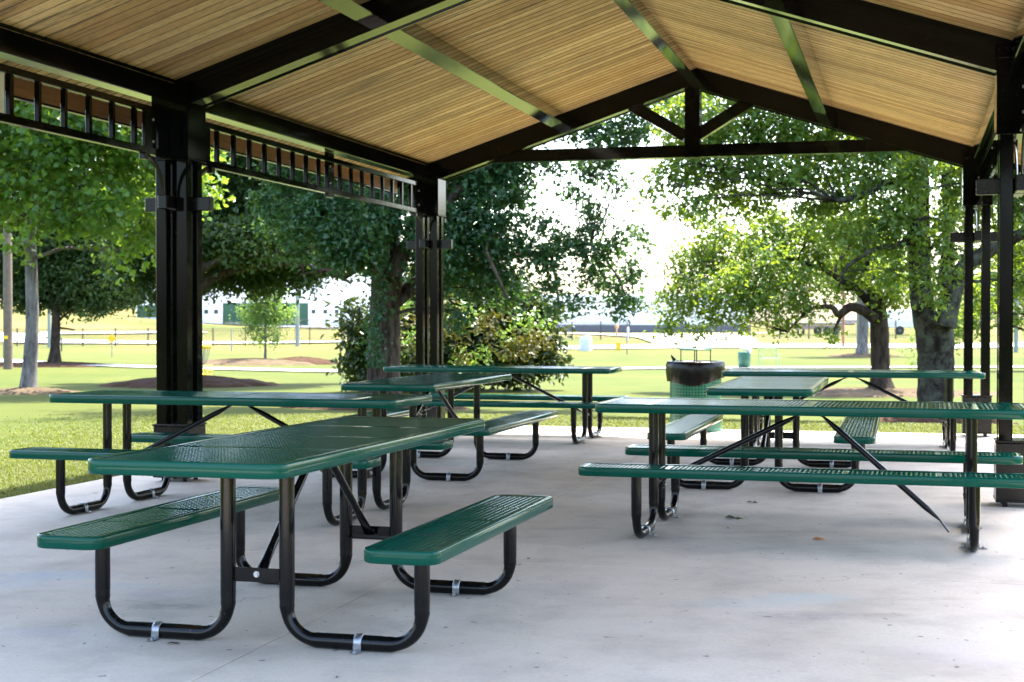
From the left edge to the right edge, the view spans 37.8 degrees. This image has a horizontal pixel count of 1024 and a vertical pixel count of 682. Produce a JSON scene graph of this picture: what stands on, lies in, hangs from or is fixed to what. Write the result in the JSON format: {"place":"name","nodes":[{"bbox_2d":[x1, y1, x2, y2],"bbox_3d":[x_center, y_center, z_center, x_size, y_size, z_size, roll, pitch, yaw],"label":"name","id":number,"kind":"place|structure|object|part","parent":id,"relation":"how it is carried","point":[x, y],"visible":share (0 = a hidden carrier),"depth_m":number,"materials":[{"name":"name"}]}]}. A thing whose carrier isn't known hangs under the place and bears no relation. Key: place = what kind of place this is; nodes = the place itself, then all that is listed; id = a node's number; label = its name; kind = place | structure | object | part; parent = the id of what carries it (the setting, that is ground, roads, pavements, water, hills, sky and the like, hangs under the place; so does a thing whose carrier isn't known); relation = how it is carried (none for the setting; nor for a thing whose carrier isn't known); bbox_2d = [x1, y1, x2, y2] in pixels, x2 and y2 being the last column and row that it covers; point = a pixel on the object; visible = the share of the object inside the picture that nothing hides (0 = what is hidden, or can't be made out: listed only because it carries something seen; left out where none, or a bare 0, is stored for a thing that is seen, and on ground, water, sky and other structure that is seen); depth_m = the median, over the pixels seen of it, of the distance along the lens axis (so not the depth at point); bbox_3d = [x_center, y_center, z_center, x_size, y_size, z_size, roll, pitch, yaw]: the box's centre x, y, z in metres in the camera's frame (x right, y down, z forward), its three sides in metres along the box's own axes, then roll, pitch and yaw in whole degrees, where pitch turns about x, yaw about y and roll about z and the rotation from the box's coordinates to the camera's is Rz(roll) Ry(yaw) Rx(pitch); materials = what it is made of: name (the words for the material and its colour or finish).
{"place":"outdoors","nodes":[
{"label":"outdoors","id":0,"kind":"place"},
{"bbox_2d":[0,332,45,341],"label":"access road","id":1,"kind":"structure","parent":0,"point":[20,336],"depth_m":120.45,"materials":[{"name":"grey asphalt"}]},
{"bbox_2d":[42,331,203,333],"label":"access road","id":2,"kind":"structure","parent":0,"point":[107,332],"depth_m":126.78,"materials":[{"name":"grey asphalt"}]},
{"bbox_2d":[13,339,345,342],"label":"access road","id":3,"kind":"structure","parent":0,"point":[89,341],"depth_m":114.43,"materials":[{"name":"grey asphalt"}]},
{"bbox_2d":[0,412,408,498],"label":"grass","id":4,"kind":"structure","parent":0,"point":[222,423],"depth_m":16.20,"materials":[{"name":"green plant"}]},
{"bbox_2d":[204,323,790,333],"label":"loading apron","id":5,"kind":"object","parent":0,"point":[623,333],"visible":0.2,"depth_m":164.44,"materials":[{"name":"concrete"}]},
{"bbox_2d":[279,318,400,327],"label":"iron fence","id":6,"kind":"object","parent":5,"relation":"on","point":[304,320],"visible":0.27,"depth_m":160.98,"materials":[{"name":"black metal"}]},
{"bbox_2d":[0,303,1023,496],"bbox_3d":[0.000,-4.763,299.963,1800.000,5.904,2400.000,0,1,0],"label":"ground","id":7,"kind":"structure","parent":0,"point":[646,383],"depth_m":64.31,"materials":[{"name":"green plant"}]},
{"bbox_2d":[3,138,12,368],"bbox_3d":[-20.235,-4.316,59.943,0.380,11.100,0.390,0,1,0],"label":"utility pole","id":8,"kind":"object","parent":7,"relation":"on","point":[7,320],"visible":0.49,"depth_m":59.84,"materials":[{"name":"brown wood"}]},
{"bbox_2d":[0,387,79,394],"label":"mulch bed","id":9,"kind":"object","parent":7,"relation":"on","point":[27,391],"visible":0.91,"depth_m":29.52,"materials":[{"name":"soil"}]},
{"bbox_2d":[0,363,94,366],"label":"mulch bed","id":10,"kind":"object","parent":7,"relation":"on","point":[38,365],"visible":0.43,"depth_m":65.39,"materials":[{"name":"brown soil"}]},
{"bbox_2d":[47,309,50,347],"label":"lamp pole","id":11,"kind":"object","parent":7,"relation":"on","point":[48,329],"visible":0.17,"depth_m":107.89,"materials":[{"name":"grey metal"}]},
{"bbox_2d":[18,361,112,365],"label":"mulch bed","id":12,"kind":"object","parent":7,"relation":"on","point":[69,363],"visible":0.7,"depth_m":69.31,"materials":[{"name":"brown soil"}]},
{"bbox_2d":[0,126,153,361],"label":"shade tree","id":13,"kind":"object","parent":12,"relation":"on","point":[69,283],"visible":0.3,"depth_m":69.04,"materials":[{"name":"green plant"}]},
{"bbox_2d":[107,334,116,356],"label":"warning sign","id":14,"kind":"object","parent":7,"relation":"on","point":[111,338],"visible":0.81,"depth_m":87.97,"materials":[{"name":"yellow metal"}]},
{"bbox_2d":[0,97,250,387],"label":"maple tree","id":15,"kind":"object","parent":7,"relation":"on","point":[36,151],"visible":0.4,"depth_m":29.12,"materials":[{"name":"green plant"}]},
{"bbox_2d":[0,326,341,345],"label":"iron fence","id":16,"kind":"object","parent":7,"relation":"on","point":[147,336],"visible":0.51,"depth_m":110.74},
{"bbox_2d":[99,375,279,387],"bbox_3d":[-10.041,1.248,46.891,5.408,0.416,4.630,0,1,25],"label":"mulch bed","id":17,"kind":"object","parent":7,"relation":"on","point":[212,381],"visible":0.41,"depth_m":45.94,"materials":[{"name":"brown soil"}]},
{"bbox_2d":[88,130,401,322],"bbox_3d":[-8.496,-3.821,47.261,10.665,10.080,7.369,0,1,0],"label":"shade tree","id":18,"kind":"object","parent":17,"relation":"on","point":[235,253],"visible":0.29,"depth_m":46.22,"materials":[{"name":"green plant"}]},
{"bbox_2d":[202,344,212,374],"bbox_3d":[-7.955,0.825,38.014,0.688,1.480,0.688,0,1,0],"label":"disc golf basket","id":19,"kind":"object","parent":7,"relation":"on","point":[205,346],"visible":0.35,"depth_m":37.92,"materials":[{"name":"yellow metal"}]},
{"bbox_2d":[203,358,315,365],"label":"mulch bed","id":20,"kind":"object","parent":7,"relation":"on","point":[254,362],"visible":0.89,"depth_m":72.92,"materials":[{"name":"soil"}]},
{"bbox_2d":[136,272,408,328],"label":"industrial building","id":21,"kind":"structure","parent":7,"relation":"on","point":[219,312],"depth_m":169.94,"materials":[{"name":"white metal"}]},
{"bbox_2d":[137,306,155,316],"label":"window","id":22,"kind":"structure","parent":21,"relation":"in","point":[152,308],"depth_m":169.90,"materials":[{"name":"green glass"}]},
{"bbox_2d":[223,303,307,324],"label":"window","id":23,"kind":"structure","parent":21,"relation":"in","point":[228,310],"depth_m":169.90,"materials":[{"name":"green glass"}]},
{"bbox_2d":[295,288,299,345],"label":"lamp pole","id":24,"kind":"object","parent":7,"relation":"on","point":[297,337],"visible":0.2,"depth_m":107.88,"materials":[{"name":"grey metal"}]},
{"bbox_2d":[278,356,338,364],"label":"mulch bed","id":25,"kind":"object","parent":7,"relation":"on","point":[317,361],"visible":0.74,"depth_m":74.39,"materials":[{"name":"brown soil"}]},
{"bbox_2d":[229,288,299,357],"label":"young tree","id":26,"kind":"object","parent":25,"relation":"on","point":[262,316],"visible":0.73,"depth_m":74.81,"materials":[{"name":"green plant"}]},
{"bbox_2d":[280,406,471,410],"bbox_3d":[-2.106,1.072,25.066,2.980,0.188,2.752,1,1,34],"label":"mulch bed","id":27,"kind":"object","parent":7,"relation":"on","point":[455,408],"visible":0.01,"depth_m":24.31,"materials":[{"name":"brown soil"}]},
{"bbox_2d":[243,93,684,393],"bbox_3d":[-1.549,-4.156,24.901,8.327,10.800,4.963,0,1,-24],"label":"oak tree","id":28,"kind":"object","parent":27,"relation":"on","point":[384,255],"visible":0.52,"depth_m":24.53,"materials":[{"name":"green plant"}]},
{"bbox_2d":[320,257,577,391],"bbox_3d":[-1.292,-0.321,30.641,5.404,3.542,4.036,0,1,0],"label":"magnolia bush","id":29,"kind":"object","parent":7,"relation":"on","point":[527,338],"visible":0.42,"depth_m":30.81,"materials":[{"name":"green plant"}]},
{"bbox_2d":[0,426,1023,681],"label":"concrete slab","id":30,"kind":"structure","parent":7,"relation":"on","point":[878,582],"depth_m":7.02,"materials":[{"name":"grey concrete"}]},
{"bbox_2d":[9,390,452,525],"bbox_3d":[-1.804,0.737,9.913,2.465,0.764,1.639,0,1,17],"label":"picnic table","id":31,"kind":"object","parent":30,"relation":"on","point":[360,402],"visible":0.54,"depth_m":9.74,"materials":[{"name":"green plastic"}]},
{"bbox_2d":[37,416,552,653],"bbox_3d":[-0.822,0.784,6.376,1.639,0.764,2.492,0,1,16],"label":"picnic table","id":32,"kind":"object","parent":30,"relation":"on","point":[285,455],"visible":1,"depth_m":5.89,"materials":[{"name":"green plastic"}]},
{"bbox_2d":[317,373,557,481],"bbox_3d":[-0.670,0.700,12.706,1.639,0.764,2.465,0,1,15],"label":"picnic table","id":33,"kind":"object","parent":30,"relation":"on","point":[432,382],"visible":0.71,"depth_m":12.36,"materials":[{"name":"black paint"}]},
{"bbox_2d":[383,365,628,443],"bbox_3d":[-0.100,0.657,15.939,2.465,0.764,1.639,0,1,15],"label":"picnic table","id":34,"kind":"object","parent":30,"relation":"on","point":[587,398],"visible":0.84,"depth_m":15.71,"materials":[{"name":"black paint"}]},
{"bbox_2d":[0,0,1023,506],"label":"picnic pavilion","id":35,"kind":"structure","parent":30,"relation":"on","point":[426,98],"depth_m":12.92,"materials":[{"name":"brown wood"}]},
{"bbox_2d":[670,348,721,432],"bbox_3d":[2.095,0.553,17.059,0.650,0.942,0.650,0,1,-17],"label":"trash can","id":36,"kind":"object","parent":30,"relation":"on","point":[716,427],"visible":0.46,"depth_m":16.84,"materials":[{"name":"green metal"}]},
{"bbox_2d":[666,355,724,416],"bbox_3d":[2.096,0.558,17.059,0.672,0.802,0.674,0,1,-11],"label":"trash bag","id":37,"kind":"object","parent":36,"relation":"in","point":[689,373],"visible":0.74,"depth_m":16.77,"materials":[{"name":"black plastic"}]},
{"bbox_2d":[725,515,743,518],"bbox_3d":[1.404,1.115,9.467,0.129,0.018,0.067,0,1,27],"label":"leaf clump","id":38,"kind":"object","parent":30,"relation":"on","point":[730,516],"visible":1,"depth_m":9.47,"materials":[{"name":"green plant"}]},
{"bbox_2d":[647,376,879,492],"bbox_3d":[2.082,0.710,11.948,1.639,0.764,2.465,0,1,15],"label":"picnic table","id":39,"kind":"object","parent":30,"relation":"on","point":[861,431],"visible":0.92,"depth_m":11.22,"materials":[{"name":"green metal"}]},
{"bbox_2d":[578,397,1023,551],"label":"picnic table","id":40,"kind":"object","parent":30,"relation":"on","point":[657,471],"visible":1,"depth_m":8.59,"materials":[{"name":"green plastic"}]},
{"bbox_2d":[721,369,984,450],"bbox_3d":[3.317,0.674,14.626,2.465,0.764,1.639,0,1,13],"label":"picnic table","id":41,"kind":"object","parent":30,"relation":"on","point":[949,431],"visible":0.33,"depth_m":14.33,"materials":[{"name":"green metal"}]},
{"bbox_2d":[0,359,1023,371],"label":"footpath","id":42,"kind":"structure","parent":7,"relation":"on","point":[273,369],"depth_m":64.83,"materials":[{"name":"concrete"}]},
{"bbox_2d":[738,348,750,368],"bbox_3d":[10.104,0.749,65.016,0.560,0.900,0.560,0,1,0],"label":"trash can","id":43,"kind":"object","parent":42,"relation":"on","point":[744,360],"visible":1,"depth_m":64.79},
{"bbox_2d":[746,346,751,353],"bbox_3d":[10.284,0.405,64.911,0.280,0.350,0.273,0,1,0],"label":"trash bag","id":44,"kind":"object","parent":43,"relation":"in","point":[749,349],"visible":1,"depth_m":64.81,"materials":[{"name":"white plastic"}]},
{"bbox_2d":[758,348,779,366],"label":"park bench","id":45,"kind":"object","parent":42,"relation":"on","point":[765,357],"visible":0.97,"depth_m":65.66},
{"bbox_2d":[361,288,689,290],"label":"power line","id":46,"kind":"object","parent":7,"relation":"on","point":[576,290],"visible":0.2,"depth_m":121.64,"materials":[{"name":"black metal"}]},
{"bbox_2d":[116,260,1023,323],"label":"distant wood","id":47,"kind":"object","parent":7,"relation":"on","point":[934,298],"visible":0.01,"depth_m":234.72,"materials":[{"name":"green plant"}]},
{"bbox_2d":[579,335,591,350],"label":"utility cabinet","id":48,"kind":"object","parent":7,"relation":"on","point":[585,342],"visible":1,"depth_m":95.79,"materials":[{"name":"white metal"}]},
{"bbox_3d":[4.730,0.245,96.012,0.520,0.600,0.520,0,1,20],"label":"door","id":49,"kind":"part","parent":48,"relation":"part of","materials":[{"name":"white metal"}]},
{"bbox_2d":[558,321,629,339],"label":"iron fence","id":50,"kind":"object","parent":7,"relation":"on","point":[580,324],"visible":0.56,"depth_m":111.99,"materials":[{"name":"black metal"}]},
{"bbox_2d":[357,296,906,302],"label":"power line","id":51,"kind":"object","parent":7,"relation":"on","point":[665,302],"visible":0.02,"depth_m":122.00,"materials":[{"name":"black metal"}]},
{"bbox_2d":[539,294,749,331],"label":"industrial building","id":52,"kind":"structure","parent":7,"relation":"on","point":[639,321],"depth_m":204.96,"materials":[{"name":"white metal"}]},
{"bbox_2d":[720,320,915,338],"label":"iron fence","id":53,"kind":"object","parent":7,"relation":"on","point":[837,333],"visible":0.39,"depth_m":112.86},
{"bbox_2d":[790,320,856,334],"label":"flatbed trailer","id":54,"kind":"object","parent":7,"relation":"on","point":[820,328],"visible":0.33,"depth_m":129.95,"materials":[{"name":"black metal"}]},
{"bbox_2d":[842,291,844,346],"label":"utility pole","id":55,"kind":"object","parent":7,"relation":"on","point":[843,331],"visible":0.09,"depth_m":99.92,"materials":[{"name":"wood"}]},
{"bbox_2d":[856,296,858,344],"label":"lamp pole","id":56,"kind":"object","parent":7,"relation":"on","point":[857,320],"visible":0.06,"depth_m":85.92,"materials":[{"name":"grey metal"}]},
{"bbox_2d":[828,353,898,356],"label":"mulch bed","id":57,"kind":"object","parent":7,"relation":"on","point":[852,355],"visible":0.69,"depth_m":84.25,"materials":[{"name":"soil"}]},
{"bbox_2d":[809,230,908,353],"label":"shade tree","id":58,"kind":"object","parent":57,"relation":"on","point":[862,340],"visible":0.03,"depth_m":84.72,"materials":[{"name":"green plant"}]},
{"bbox_2d":[869,310,912,334],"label":"trailer","id":59,"kind":"object","parent":7,"relation":"on","point":[902,317],"visible":0.38,"depth_m":126.99,"materials":[{"name":"white metal"}]},
{"bbox_2d":[815,387,996,397],"bbox_3d":[7.788,1.054,30.980,5.101,0.189,3.511,0,1,0],"label":"mulch bed","id":60,"kind":"object","parent":7,"relation":"on","point":[858,392],"visible":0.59,"depth_m":30.13,"materials":[{"name":"soil"}]},
{"bbox_2d":[643,197,938,389],"bbox_3d":[5.805,-0.970,30.810,6.140,4.371,3.009,0,1,0],"label":"oak tree","id":61,"kind":"object","parent":60,"relation":"on","point":[779,257],"visible":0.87,"depth_m":30.74,"materials":[{"name":"green plant"}]},
{"bbox_2d":[897,324,916,368],"bbox_3d":[9.231,0.500,34.182,0.895,1.764,0.859,0,1,0],"label":"sapling","id":62,"kind":"object","parent":7,"relation":"on","point":[913,355],"visible":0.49,"depth_m":34.15,"materials":[{"name":"green plant"}]},
{"bbox_2d":[880,417,1017,424],"bbox_3d":[6.094,1.153,21.480,2.652,0.251,2.157,0,1,0],"label":"mulch bed","id":63,"kind":"object","parent":7,"relation":"on","point":[914,420],"visible":0.14,"depth_m":20.95,"materials":[{"name":"brown soil"}]},
{"bbox_2d":[632,92,1023,401],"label":"oak tree","id":64,"kind":"object","parent":63,"relation":"on","point":[935,339],"visible":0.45,"depth_m":21.12,"materials":[{"name":"green plant"}]},
{"bbox_2d":[954,203,1023,355],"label":"shade tree","id":65,"kind":"object","parent":7,"relation":"on","point":[958,330],"visible":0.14,"depth_m":59.73,"materials":[{"name":"green plant"}]},
{"bbox_2d":[1014,220,1018,351],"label":"lamp pole","id":66,"kind":"object","parent":7,"relation":"on","point":[1016,338],"depth_m":89.89,"materials":[{"name":"grey metal"}]},
{"bbox_2d":[0,93,1023,321],"label":"sky","id":67,"kind":"structure","parent":0,"point":[662,231],"materials":[{"name":"white"}]},
{"bbox_2d":[615,342,620,349],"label":"utility box","id":68,"kind":"object","parent":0,"point":[618,345],"visible":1,"depth_m":96.86,"materials":[{"name":"yellow paint"}]},
{"bbox_2d":[567,333,759,344],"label":"driveway","id":69,"kind":"structure","parent":0,"point":[680,341],"depth_m":109.05,"materials":[{"name":"concrete"}]},
{"bbox_2d":[405,412,1023,434],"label":"grass","id":70,"kind":"structure","parent":0,"point":[618,421],"depth_m":18.43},
{"bbox_2d":[558,342,1023,348],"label":"road","id":71,"kind":"structure","parent":0,"point":[1020,344],"depth_m":101.19,"materials":[{"name":"grey asphalt"}]}
]}

